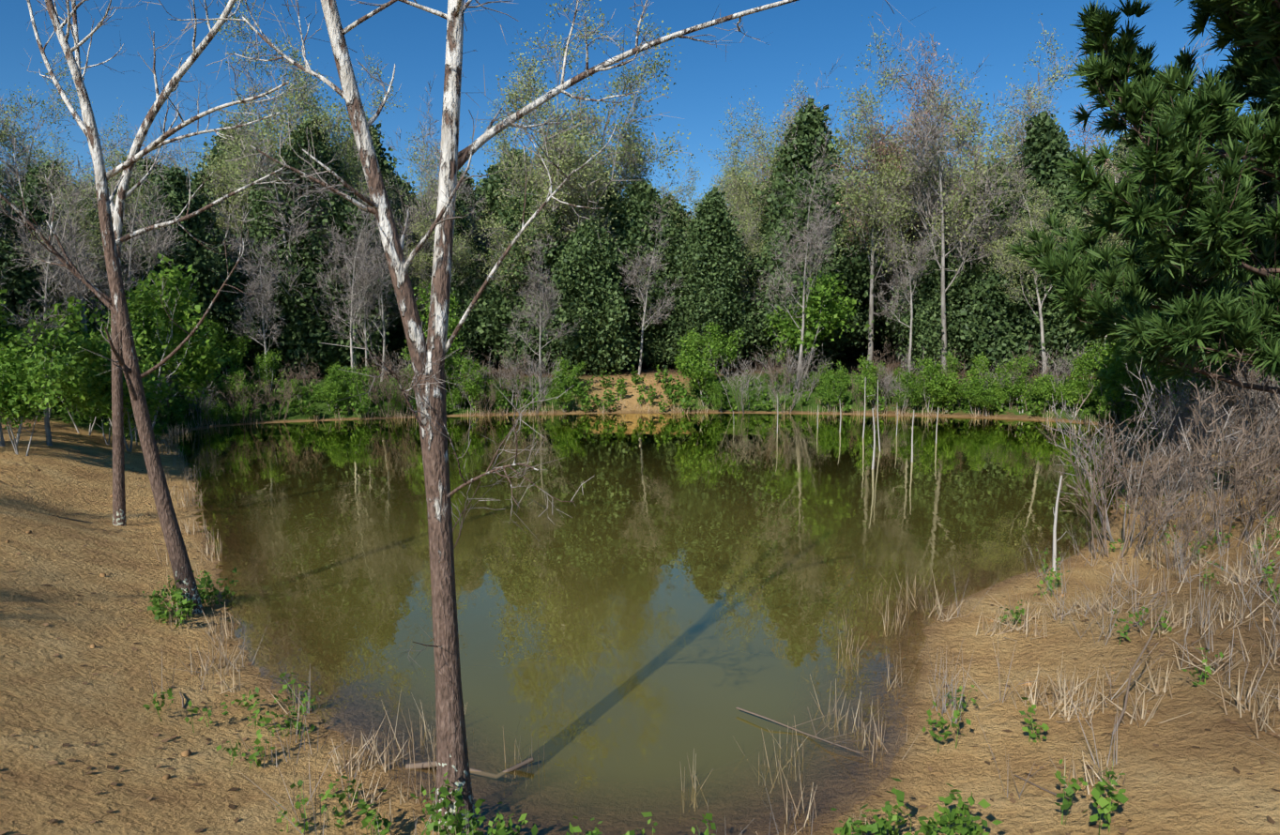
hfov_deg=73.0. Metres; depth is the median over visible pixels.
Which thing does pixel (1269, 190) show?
pine tree
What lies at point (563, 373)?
shrub
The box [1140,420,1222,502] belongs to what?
brush plant
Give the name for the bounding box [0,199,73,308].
cedar tree
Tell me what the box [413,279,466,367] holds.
shrub
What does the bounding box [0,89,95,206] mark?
bare tree
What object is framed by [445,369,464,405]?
shrub
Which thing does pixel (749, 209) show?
tree
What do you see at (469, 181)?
cedar tree
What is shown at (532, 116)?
tree
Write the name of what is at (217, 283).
cedar tree
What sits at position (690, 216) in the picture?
cedar tree
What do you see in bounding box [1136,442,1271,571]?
brush plant
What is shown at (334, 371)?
shrub
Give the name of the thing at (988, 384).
shrub
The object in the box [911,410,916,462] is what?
snag
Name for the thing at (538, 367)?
brush plant
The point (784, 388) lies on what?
brush plant
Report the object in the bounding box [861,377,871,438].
snag
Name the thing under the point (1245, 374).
brush plant
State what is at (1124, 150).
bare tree
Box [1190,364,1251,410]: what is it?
brush plant
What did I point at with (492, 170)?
cedar tree
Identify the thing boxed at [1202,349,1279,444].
brush plant
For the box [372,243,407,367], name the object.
cedar tree
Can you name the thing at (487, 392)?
shrub
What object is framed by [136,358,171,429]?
brush plant
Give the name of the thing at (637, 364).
cedar tree
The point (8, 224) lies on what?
cedar tree
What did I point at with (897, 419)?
snag
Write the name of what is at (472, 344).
cedar tree
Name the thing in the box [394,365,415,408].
shrub
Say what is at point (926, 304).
tree
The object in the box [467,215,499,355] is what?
cedar tree
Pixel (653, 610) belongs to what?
pond water
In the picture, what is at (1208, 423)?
brush plant
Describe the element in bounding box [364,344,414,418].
brush plant
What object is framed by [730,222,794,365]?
cedar tree
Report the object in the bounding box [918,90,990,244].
tree
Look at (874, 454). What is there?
snag
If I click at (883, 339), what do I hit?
cedar tree
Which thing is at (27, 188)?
cedar tree
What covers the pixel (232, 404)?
brush plant
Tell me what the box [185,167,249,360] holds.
cedar tree
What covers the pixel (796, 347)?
shrub
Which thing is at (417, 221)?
cedar tree
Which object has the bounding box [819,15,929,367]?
tree
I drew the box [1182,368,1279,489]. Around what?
brush plant
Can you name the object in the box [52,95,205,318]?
bare tree
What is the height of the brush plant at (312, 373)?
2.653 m
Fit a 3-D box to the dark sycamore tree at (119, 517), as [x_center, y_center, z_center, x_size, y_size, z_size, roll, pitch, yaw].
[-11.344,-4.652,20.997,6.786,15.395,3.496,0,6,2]
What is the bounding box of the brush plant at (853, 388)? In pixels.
[848,365,879,408]
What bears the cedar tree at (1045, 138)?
on the ground at (1175, 783)
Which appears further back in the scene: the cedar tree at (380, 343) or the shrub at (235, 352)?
the cedar tree at (380, 343)
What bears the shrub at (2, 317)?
on the ground at (1175, 783)
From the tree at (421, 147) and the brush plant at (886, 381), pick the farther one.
the tree at (421, 147)
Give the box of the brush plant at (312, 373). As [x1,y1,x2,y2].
[281,352,321,397]
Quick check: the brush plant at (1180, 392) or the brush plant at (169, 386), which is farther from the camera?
the brush plant at (169, 386)
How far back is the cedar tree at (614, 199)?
64.00 m
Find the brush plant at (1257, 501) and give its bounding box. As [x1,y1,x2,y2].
[1166,342,1279,548]
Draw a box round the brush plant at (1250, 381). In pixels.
[1224,332,1273,441]
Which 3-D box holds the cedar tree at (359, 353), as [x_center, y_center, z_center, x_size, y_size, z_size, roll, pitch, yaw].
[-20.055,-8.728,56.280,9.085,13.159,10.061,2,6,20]
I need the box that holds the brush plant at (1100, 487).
[1023,386,1194,559]
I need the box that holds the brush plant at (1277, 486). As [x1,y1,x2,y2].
[1231,418,1279,518]
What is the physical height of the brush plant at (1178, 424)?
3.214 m
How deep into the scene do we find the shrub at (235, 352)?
49.04 m
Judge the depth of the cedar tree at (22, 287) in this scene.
42.15 m
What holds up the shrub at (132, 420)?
on the ground at (1175, 783)
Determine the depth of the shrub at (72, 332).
42.00 m
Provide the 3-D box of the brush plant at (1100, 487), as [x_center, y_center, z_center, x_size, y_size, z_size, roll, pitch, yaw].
[10.532,1.238,19.086,3.364,3.814,2.756,0,6,3]
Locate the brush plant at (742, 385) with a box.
[708,342,770,413]
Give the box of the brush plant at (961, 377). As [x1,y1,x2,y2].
[920,349,970,407]
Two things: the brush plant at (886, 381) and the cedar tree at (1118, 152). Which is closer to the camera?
the brush plant at (886, 381)
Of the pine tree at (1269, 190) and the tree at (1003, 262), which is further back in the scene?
the tree at (1003, 262)
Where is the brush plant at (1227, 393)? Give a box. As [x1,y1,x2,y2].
[1188,366,1270,449]
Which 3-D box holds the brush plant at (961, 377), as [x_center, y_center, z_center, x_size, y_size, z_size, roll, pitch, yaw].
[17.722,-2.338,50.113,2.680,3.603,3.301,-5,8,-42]
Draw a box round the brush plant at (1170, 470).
[1121,391,1260,521]
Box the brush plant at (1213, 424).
[1163,383,1262,473]
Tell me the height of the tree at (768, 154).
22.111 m
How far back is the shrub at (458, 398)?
49.91 m
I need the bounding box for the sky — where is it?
[0,0,1263,218]
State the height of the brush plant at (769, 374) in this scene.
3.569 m
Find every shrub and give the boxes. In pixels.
[0,289,17,355]
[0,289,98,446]
[0,322,77,409]
[0,327,81,456]
[6,323,88,417]
[42,327,111,435]
[51,307,147,379]
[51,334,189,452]
[55,354,157,445]
[56,322,90,350]
[76,323,103,340]
[86,303,166,373]
[109,277,174,374]
[123,384,160,445]
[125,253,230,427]
[156,361,223,416]
[166,392,198,417]
[197,317,261,377]
[197,396,232,426]
[198,376,220,403]
[217,369,265,402]
[225,365,257,396]
[229,397,253,420]
[251,348,288,392]
[286,379,308,399]
[312,380,350,411]
[321,362,347,395]
[322,372,344,407]
[338,363,365,403]
[347,363,388,415]
[389,393,405,415]
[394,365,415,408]
[397,339,459,389]
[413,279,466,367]
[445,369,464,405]
[445,387,467,410]
[448,352,485,411]
[472,364,493,396]
[483,376,508,406]
[498,377,511,392]
[544,377,574,411]
[550,356,587,394]
[673,333,725,406]
[678,327,711,367]
[686,368,727,403]
[690,360,716,396]
[699,320,745,378]
[707,380,726,411]
[756,269,870,380]
[775,295,821,375]
[801,370,822,392]
[812,373,851,411]
[817,361,852,391]
[850,354,883,410]
[866,361,886,388]
[890,365,907,397]
[891,367,924,412]
[906,353,947,412]
[915,357,938,397]
[920,372,962,412]
[938,350,969,405]
[953,376,998,414]
[965,350,991,386]
[969,388,998,414]
[971,382,1000,416]
[981,365,1014,386]
[983,378,999,389]
[990,359,1020,407]
[991,380,1009,407]
[1000,371,1029,410]
[1003,352,1043,413]
[1023,370,1069,412]
[1055,377,1095,411]
[1065,346,1105,416]
[1074,337,1127,415]
[1094,296,1234,444]
[1095,382,1127,426]
[1097,322,1127,387]
[1117,353,1175,403]
[1121,392,1174,438]
[1125,366,1173,433]
[1137,320,1230,418]
[1156,361,1229,407]
[1169,287,1234,396]
[1206,360,1241,396]
[1206,360,1252,398]
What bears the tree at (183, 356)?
on the ground at (1175, 783)
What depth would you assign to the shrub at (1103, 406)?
43.70 m
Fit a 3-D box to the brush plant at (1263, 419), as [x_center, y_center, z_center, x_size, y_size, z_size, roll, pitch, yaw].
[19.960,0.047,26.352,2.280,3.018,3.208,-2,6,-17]
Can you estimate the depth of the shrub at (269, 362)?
48.48 m
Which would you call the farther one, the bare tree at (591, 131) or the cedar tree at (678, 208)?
the cedar tree at (678, 208)
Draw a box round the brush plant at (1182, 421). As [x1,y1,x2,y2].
[1140,365,1253,476]
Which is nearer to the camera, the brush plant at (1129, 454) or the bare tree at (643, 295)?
the brush plant at (1129, 454)
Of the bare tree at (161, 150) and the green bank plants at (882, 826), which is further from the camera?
the bare tree at (161, 150)
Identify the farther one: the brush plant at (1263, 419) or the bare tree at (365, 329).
the bare tree at (365, 329)
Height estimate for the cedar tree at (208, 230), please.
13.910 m
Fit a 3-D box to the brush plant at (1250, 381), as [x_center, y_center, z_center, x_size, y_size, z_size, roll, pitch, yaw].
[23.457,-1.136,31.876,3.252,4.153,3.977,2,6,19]
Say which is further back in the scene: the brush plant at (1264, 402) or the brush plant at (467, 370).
the brush plant at (467, 370)
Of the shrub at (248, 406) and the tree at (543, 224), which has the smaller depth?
the shrub at (248, 406)
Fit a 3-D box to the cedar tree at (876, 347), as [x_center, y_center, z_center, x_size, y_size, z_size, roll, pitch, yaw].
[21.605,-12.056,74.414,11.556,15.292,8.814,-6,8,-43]
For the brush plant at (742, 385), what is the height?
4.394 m
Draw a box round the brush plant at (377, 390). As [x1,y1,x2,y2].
[359,355,413,418]
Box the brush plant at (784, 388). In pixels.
[763,371,812,413]
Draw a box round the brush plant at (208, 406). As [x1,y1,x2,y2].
[179,380,220,427]
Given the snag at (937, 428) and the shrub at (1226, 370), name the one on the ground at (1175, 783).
the shrub at (1226, 370)
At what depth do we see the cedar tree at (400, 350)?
63.13 m
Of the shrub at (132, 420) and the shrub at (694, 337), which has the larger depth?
the shrub at (694, 337)
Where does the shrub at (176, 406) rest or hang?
on the ground at (1175, 783)
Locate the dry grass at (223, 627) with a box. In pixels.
[127,392,1279,834]
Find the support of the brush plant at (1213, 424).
on the ground at (1175, 783)
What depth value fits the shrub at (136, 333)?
40.06 m
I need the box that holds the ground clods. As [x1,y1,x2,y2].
[5,467,1279,779]
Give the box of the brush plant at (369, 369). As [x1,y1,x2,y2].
[350,350,387,395]
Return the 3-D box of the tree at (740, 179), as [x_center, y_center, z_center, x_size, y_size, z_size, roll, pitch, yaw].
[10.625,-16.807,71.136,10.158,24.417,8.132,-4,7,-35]
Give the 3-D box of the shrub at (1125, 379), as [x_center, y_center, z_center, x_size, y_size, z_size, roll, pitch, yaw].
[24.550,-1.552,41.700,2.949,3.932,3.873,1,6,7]
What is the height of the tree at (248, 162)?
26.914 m
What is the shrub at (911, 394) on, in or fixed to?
on the ground at (1175, 783)
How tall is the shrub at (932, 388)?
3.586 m
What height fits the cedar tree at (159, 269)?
7.939 m
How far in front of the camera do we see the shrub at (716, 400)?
50.91 m
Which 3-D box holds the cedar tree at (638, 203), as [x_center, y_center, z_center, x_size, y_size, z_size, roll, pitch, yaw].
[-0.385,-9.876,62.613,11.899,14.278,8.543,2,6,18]
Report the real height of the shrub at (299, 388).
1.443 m
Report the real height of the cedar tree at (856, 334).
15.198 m
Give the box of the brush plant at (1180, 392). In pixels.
[1120,353,1225,475]
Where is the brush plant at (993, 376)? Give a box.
[969,361,1010,392]
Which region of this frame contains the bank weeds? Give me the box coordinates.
[147,457,1279,834]
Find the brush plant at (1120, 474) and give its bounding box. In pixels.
[1031,360,1270,548]
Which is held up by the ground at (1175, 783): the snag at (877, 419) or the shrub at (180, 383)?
the shrub at (180, 383)
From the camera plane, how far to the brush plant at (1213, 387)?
29.75 m
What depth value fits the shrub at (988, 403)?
48.23 m
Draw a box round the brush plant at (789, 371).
[778,343,833,400]
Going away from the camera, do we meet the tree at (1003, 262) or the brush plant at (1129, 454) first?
the brush plant at (1129, 454)
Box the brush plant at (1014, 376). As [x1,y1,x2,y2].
[985,351,1033,405]
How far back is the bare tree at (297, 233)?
51.36 m
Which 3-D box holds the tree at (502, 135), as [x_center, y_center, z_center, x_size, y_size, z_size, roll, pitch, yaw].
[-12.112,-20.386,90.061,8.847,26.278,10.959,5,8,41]
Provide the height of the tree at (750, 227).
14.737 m
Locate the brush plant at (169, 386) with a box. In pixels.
[151,350,178,418]
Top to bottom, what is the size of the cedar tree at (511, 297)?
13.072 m
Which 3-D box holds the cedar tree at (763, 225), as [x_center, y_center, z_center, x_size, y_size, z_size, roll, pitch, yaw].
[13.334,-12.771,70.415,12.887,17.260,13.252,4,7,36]
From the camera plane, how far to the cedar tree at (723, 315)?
70.47 m
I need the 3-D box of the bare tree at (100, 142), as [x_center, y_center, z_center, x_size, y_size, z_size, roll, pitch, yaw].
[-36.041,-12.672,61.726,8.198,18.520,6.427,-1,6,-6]
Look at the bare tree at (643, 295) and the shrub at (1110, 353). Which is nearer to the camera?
the shrub at (1110, 353)
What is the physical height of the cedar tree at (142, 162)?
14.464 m
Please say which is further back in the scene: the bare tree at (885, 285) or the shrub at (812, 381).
the bare tree at (885, 285)
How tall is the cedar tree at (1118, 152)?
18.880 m
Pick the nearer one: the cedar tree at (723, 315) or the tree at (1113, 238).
the tree at (1113, 238)
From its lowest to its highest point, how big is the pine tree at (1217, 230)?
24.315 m
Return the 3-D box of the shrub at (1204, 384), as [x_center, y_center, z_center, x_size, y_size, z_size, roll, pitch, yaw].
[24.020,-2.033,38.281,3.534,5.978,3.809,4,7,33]
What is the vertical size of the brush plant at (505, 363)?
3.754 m
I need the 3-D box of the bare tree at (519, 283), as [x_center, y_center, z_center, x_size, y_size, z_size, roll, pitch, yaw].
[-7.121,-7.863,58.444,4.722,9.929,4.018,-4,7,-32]
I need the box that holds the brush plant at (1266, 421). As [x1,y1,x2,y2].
[1248,382,1279,453]
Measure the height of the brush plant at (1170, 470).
3.382 m
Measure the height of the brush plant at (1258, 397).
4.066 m
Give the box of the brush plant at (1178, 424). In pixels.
[1132,388,1237,474]
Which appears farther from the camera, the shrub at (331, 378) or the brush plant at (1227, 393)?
the shrub at (331, 378)
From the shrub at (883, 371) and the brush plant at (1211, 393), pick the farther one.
the shrub at (883, 371)
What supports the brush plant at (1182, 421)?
on the ground at (1175, 783)
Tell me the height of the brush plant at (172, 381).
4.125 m
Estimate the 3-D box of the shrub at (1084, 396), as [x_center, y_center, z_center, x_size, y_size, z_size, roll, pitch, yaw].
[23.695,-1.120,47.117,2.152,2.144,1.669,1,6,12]
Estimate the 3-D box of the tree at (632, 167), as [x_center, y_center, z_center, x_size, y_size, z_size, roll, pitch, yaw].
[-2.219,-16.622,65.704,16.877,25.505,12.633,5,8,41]
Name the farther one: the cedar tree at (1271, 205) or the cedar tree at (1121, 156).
the cedar tree at (1121, 156)
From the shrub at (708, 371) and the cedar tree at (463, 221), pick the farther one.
the cedar tree at (463, 221)
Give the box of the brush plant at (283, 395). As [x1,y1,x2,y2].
[258,361,308,420]
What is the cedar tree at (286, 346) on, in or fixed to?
on the ground at (1175, 783)
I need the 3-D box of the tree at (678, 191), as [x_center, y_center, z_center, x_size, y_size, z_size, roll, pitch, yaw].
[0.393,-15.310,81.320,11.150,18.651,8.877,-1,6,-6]
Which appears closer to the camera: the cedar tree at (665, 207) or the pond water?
the pond water
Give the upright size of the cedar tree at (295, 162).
17.386 m
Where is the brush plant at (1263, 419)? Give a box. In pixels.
[1234,381,1279,458]
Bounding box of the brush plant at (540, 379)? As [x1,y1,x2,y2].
[494,341,563,413]
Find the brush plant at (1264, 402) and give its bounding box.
[1218,376,1279,486]
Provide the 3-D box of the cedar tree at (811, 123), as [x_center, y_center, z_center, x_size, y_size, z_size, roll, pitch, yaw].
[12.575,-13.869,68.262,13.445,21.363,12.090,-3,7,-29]
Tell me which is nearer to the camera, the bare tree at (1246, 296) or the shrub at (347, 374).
the bare tree at (1246, 296)
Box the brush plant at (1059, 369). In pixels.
[1028,340,1087,400]
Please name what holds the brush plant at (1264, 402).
on the ground at (1175, 783)
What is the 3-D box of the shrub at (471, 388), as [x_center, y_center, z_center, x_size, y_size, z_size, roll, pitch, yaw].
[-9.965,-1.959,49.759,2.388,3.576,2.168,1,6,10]
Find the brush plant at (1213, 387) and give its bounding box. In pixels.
[1195,353,1278,448]
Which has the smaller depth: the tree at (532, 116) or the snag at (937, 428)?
the snag at (937, 428)
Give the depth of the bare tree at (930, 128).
54.46 m
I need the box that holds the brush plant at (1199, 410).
[1156,387,1225,430]
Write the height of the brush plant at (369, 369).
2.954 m
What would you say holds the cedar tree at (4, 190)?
on the ground at (1175, 783)
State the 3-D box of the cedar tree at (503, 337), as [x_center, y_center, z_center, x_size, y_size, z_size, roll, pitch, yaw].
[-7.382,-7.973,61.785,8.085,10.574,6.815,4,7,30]
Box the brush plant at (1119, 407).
[1105,389,1129,426]
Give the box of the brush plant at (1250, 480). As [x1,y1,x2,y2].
[1197,380,1279,522]
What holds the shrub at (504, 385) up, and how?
on the ground at (1175, 783)
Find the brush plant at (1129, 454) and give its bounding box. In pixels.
[1096,393,1195,510]
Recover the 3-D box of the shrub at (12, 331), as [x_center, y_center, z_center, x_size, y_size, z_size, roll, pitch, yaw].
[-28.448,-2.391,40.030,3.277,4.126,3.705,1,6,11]
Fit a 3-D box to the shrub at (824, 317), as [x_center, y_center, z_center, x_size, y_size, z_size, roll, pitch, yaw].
[10.692,-5.866,54.424,5.197,7.397,7.165,-2,6,-20]
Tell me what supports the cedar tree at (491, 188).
on the ground at (1175, 783)
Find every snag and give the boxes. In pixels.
[775,396,779,433]
[838,402,841,432]
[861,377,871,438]
[870,408,876,469]
[877,380,882,451]
[893,407,899,435]
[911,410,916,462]
[935,407,938,443]
[1051,475,1066,571]
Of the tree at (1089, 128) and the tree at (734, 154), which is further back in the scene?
the tree at (734, 154)
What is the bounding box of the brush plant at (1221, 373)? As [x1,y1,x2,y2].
[1182,362,1279,452]
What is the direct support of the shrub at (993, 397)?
on the ground at (1175, 783)
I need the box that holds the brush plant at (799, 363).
[753,335,819,393]
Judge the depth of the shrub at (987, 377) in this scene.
49.89 m
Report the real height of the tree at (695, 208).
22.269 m
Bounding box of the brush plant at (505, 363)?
[465,343,525,401]
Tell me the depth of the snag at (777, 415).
41.40 m
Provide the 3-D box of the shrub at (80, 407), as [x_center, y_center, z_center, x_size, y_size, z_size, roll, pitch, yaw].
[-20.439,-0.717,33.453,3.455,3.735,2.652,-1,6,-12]
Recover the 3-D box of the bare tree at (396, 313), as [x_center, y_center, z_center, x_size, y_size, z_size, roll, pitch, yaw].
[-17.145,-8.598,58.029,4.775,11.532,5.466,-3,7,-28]
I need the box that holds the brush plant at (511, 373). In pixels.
[479,341,531,405]
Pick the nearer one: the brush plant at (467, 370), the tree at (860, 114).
the brush plant at (467, 370)
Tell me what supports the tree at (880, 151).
on the ground at (1175, 783)
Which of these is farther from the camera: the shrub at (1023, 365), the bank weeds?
the shrub at (1023, 365)
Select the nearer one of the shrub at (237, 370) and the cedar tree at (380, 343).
the shrub at (237, 370)
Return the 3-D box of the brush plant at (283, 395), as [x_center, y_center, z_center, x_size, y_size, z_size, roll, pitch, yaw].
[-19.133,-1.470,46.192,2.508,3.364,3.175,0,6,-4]
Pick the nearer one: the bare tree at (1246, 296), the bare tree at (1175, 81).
the bare tree at (1246, 296)
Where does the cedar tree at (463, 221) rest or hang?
on the ground at (1175, 783)
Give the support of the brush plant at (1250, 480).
on the ground at (1175, 783)
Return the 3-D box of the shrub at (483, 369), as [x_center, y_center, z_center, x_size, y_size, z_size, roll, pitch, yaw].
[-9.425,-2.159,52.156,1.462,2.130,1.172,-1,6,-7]
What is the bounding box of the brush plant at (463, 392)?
[443,363,478,409]
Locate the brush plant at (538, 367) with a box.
[501,341,550,389]
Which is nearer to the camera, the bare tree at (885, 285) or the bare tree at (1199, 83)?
the bare tree at (1199, 83)
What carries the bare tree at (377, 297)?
on the ground at (1175, 783)
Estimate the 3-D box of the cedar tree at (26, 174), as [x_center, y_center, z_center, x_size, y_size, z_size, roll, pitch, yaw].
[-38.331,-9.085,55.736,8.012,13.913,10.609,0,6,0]
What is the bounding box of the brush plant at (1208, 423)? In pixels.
[1142,370,1279,502]
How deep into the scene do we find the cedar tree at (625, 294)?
61.02 m
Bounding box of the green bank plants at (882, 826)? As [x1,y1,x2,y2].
[54,364,1279,834]
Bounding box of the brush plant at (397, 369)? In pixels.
[376,339,412,400]
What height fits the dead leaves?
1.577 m
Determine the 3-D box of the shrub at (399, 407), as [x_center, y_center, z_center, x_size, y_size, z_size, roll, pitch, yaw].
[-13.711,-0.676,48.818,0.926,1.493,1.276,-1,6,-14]
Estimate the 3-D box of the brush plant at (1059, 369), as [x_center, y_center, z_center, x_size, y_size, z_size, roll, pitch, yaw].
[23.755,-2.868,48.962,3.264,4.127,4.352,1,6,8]
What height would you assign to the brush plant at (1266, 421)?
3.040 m
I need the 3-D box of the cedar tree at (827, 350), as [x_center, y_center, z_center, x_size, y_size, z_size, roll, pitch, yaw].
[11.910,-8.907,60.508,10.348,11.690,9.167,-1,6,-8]
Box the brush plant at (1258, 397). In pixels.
[1224,354,1279,451]
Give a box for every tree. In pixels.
[0,0,354,613]
[0,32,96,205]
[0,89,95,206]
[0,134,132,445]
[0,147,163,329]
[0,174,24,207]
[0,176,18,257]
[0,185,52,276]
[0,199,67,338]
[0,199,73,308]
[0,238,84,347]
[3,189,127,333]
[5,165,51,200]
[10,123,94,194]
[12,159,76,215]
[16,118,84,202]
[25,151,129,340]
[36,0,291,526]
[42,97,159,275]
[45,193,164,333]
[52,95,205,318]
[53,95,143,177]
[54,192,98,287]
[55,155,148,324]
[56,143,182,291]
[91,165,277,384]
[92,128,205,182]
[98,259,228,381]
[106,154,239,333]
[120,113,196,170]
[146,0,927,834]
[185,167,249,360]
[189,13,327,357]
[196,121,253,204]
[197,44,327,253]
[198,215,228,260]
[198,267,252,371]
[202,29,338,378]
[202,193,219,241]
[204,0,381,234]
[211,169,344,378]
[213,116,395,377]
[213,157,257,366]
[224,236,287,386]
[267,182,419,378]
[270,269,358,374]
[300,150,380,378]
[312,168,401,372]
[318,34,420,364]
[327,241,396,370]
[336,123,423,195]
[336,171,414,380]
[340,116,426,338]
[341,238,396,370]
[358,198,423,373]
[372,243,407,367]
[374,225,427,365]
[377,75,467,332]
[391,173,421,210]
[400,114,489,226]
[400,198,434,309]
[403,160,485,355]
[405,184,494,359]
[412,170,494,356]
[418,261,494,366]
[428,171,498,360]
[460,187,616,372]
[464,220,568,371]
[467,125,624,369]
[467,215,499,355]
[470,87,528,160]
[472,0,636,369]
[472,147,540,353]
[473,162,499,220]
[477,255,553,367]
[490,106,614,365]
[491,39,614,205]
[499,231,551,372]
[502,229,579,391]
[509,0,710,209]
[528,215,650,377]
[534,158,632,367]
[565,167,617,364]
[587,180,713,369]
[590,272,644,370]
[608,267,671,368]
[616,202,688,374]
[617,217,713,368]
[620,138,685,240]
[624,178,677,226]
[650,186,759,369]
[651,151,702,236]
[660,191,691,228]
[674,115,772,232]
[675,211,694,241]
[675,226,688,250]
[685,231,749,352]
[693,96,758,243]
[694,108,777,208]
[698,169,790,366]
[715,61,831,240]
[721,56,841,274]
[726,88,777,232]
[728,86,831,359]
[729,175,771,264]
[730,97,877,361]
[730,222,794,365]
[731,153,889,356]
[732,166,899,368]
[737,212,878,369]
[746,170,809,360]
[748,92,807,188]
[748,270,876,353]
[749,185,837,368]
[756,107,848,388]
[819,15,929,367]
[832,31,987,365]
[838,179,896,359]
[845,75,972,267]
[851,51,1018,369]
[855,204,900,356]
[862,188,929,362]
[863,215,938,357]
[867,203,921,358]
[871,175,944,372]
[876,15,1026,375]
[876,235,974,372]
[877,53,990,358]
[890,158,1036,365]
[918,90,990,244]
[921,90,1011,219]
[928,46,1081,229]
[939,212,1071,376]
[963,77,1050,249]
[968,110,1099,371]
[970,149,1034,373]
[976,168,1114,374]
[979,137,1084,374]
[989,13,1091,176]
[1005,0,1279,394]
[1067,95,1122,199]
[1071,131,1152,343]
[1081,222,1115,366]
[1092,146,1141,203]
[1094,128,1145,175]
[1097,33,1215,251]
[1104,130,1145,172]
[1107,113,1142,182]
[1144,42,1221,216]
[1197,102,1279,359]
[1210,170,1270,366]
[1226,181,1279,405]
[1229,229,1270,391]
[1246,190,1279,366]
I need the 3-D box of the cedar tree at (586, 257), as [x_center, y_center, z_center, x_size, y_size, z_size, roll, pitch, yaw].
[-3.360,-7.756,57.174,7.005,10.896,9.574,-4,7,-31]
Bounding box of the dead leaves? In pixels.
[0,446,1279,834]
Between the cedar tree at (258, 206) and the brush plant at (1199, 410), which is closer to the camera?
the brush plant at (1199, 410)
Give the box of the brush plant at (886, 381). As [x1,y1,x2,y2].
[862,352,904,409]
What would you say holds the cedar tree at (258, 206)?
on the ground at (1175, 783)
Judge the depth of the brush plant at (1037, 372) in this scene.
49.17 m
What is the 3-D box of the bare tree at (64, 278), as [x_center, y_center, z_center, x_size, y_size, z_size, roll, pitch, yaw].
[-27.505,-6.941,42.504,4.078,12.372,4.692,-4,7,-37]
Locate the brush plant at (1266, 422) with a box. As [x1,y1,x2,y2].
[1253,404,1279,438]
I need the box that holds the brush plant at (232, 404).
[214,365,270,424]
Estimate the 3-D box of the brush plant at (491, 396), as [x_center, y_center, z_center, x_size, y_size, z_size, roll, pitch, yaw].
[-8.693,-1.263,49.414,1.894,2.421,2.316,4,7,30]
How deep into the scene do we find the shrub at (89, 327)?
43.08 m
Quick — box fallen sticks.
[59,509,1279,801]
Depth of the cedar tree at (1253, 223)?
54.45 m
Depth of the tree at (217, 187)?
61.87 m
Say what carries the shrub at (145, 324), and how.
on the ground at (1175, 783)
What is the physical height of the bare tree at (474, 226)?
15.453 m
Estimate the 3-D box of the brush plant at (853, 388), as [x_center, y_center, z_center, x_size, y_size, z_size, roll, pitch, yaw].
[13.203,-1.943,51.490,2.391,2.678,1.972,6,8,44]
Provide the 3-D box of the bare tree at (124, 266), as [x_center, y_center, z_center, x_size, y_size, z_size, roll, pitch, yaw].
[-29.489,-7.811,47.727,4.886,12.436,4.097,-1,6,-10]
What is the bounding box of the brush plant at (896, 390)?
[883,368,918,410]
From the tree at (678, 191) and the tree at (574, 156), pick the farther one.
the tree at (678, 191)
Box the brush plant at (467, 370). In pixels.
[445,349,491,406]
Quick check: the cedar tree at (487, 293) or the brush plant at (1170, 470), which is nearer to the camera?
the brush plant at (1170, 470)
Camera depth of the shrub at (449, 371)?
50.09 m
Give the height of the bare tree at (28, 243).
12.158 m
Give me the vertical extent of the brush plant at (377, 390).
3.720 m
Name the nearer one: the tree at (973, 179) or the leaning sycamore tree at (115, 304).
the leaning sycamore tree at (115, 304)
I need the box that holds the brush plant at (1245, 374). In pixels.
[1231,360,1274,409]
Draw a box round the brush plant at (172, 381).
[139,346,190,407]
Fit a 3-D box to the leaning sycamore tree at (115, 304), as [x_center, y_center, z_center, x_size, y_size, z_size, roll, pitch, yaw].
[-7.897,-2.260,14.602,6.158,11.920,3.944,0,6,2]
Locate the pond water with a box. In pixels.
[168,412,1126,834]
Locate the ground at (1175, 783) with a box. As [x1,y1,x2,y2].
[0,345,1279,834]
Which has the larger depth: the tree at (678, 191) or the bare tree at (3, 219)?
the tree at (678, 191)
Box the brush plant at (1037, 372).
[1000,341,1058,405]
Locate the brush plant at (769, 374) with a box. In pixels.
[748,340,796,396]
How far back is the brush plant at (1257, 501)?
18.23 m
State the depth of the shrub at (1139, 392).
38.01 m
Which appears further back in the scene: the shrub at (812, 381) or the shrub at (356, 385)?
the shrub at (812, 381)
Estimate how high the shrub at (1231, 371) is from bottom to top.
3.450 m
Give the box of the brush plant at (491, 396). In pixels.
[471,374,505,415]
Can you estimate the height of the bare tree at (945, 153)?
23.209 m
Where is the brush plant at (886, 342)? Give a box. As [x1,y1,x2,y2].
[865,337,915,396]
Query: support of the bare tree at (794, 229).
on the ground at (1175, 783)
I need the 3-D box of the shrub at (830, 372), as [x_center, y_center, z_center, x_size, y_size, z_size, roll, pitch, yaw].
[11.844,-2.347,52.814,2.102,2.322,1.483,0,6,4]
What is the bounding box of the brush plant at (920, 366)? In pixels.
[894,341,959,399]
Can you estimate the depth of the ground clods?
13.79 m
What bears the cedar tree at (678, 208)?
on the ground at (1175, 783)

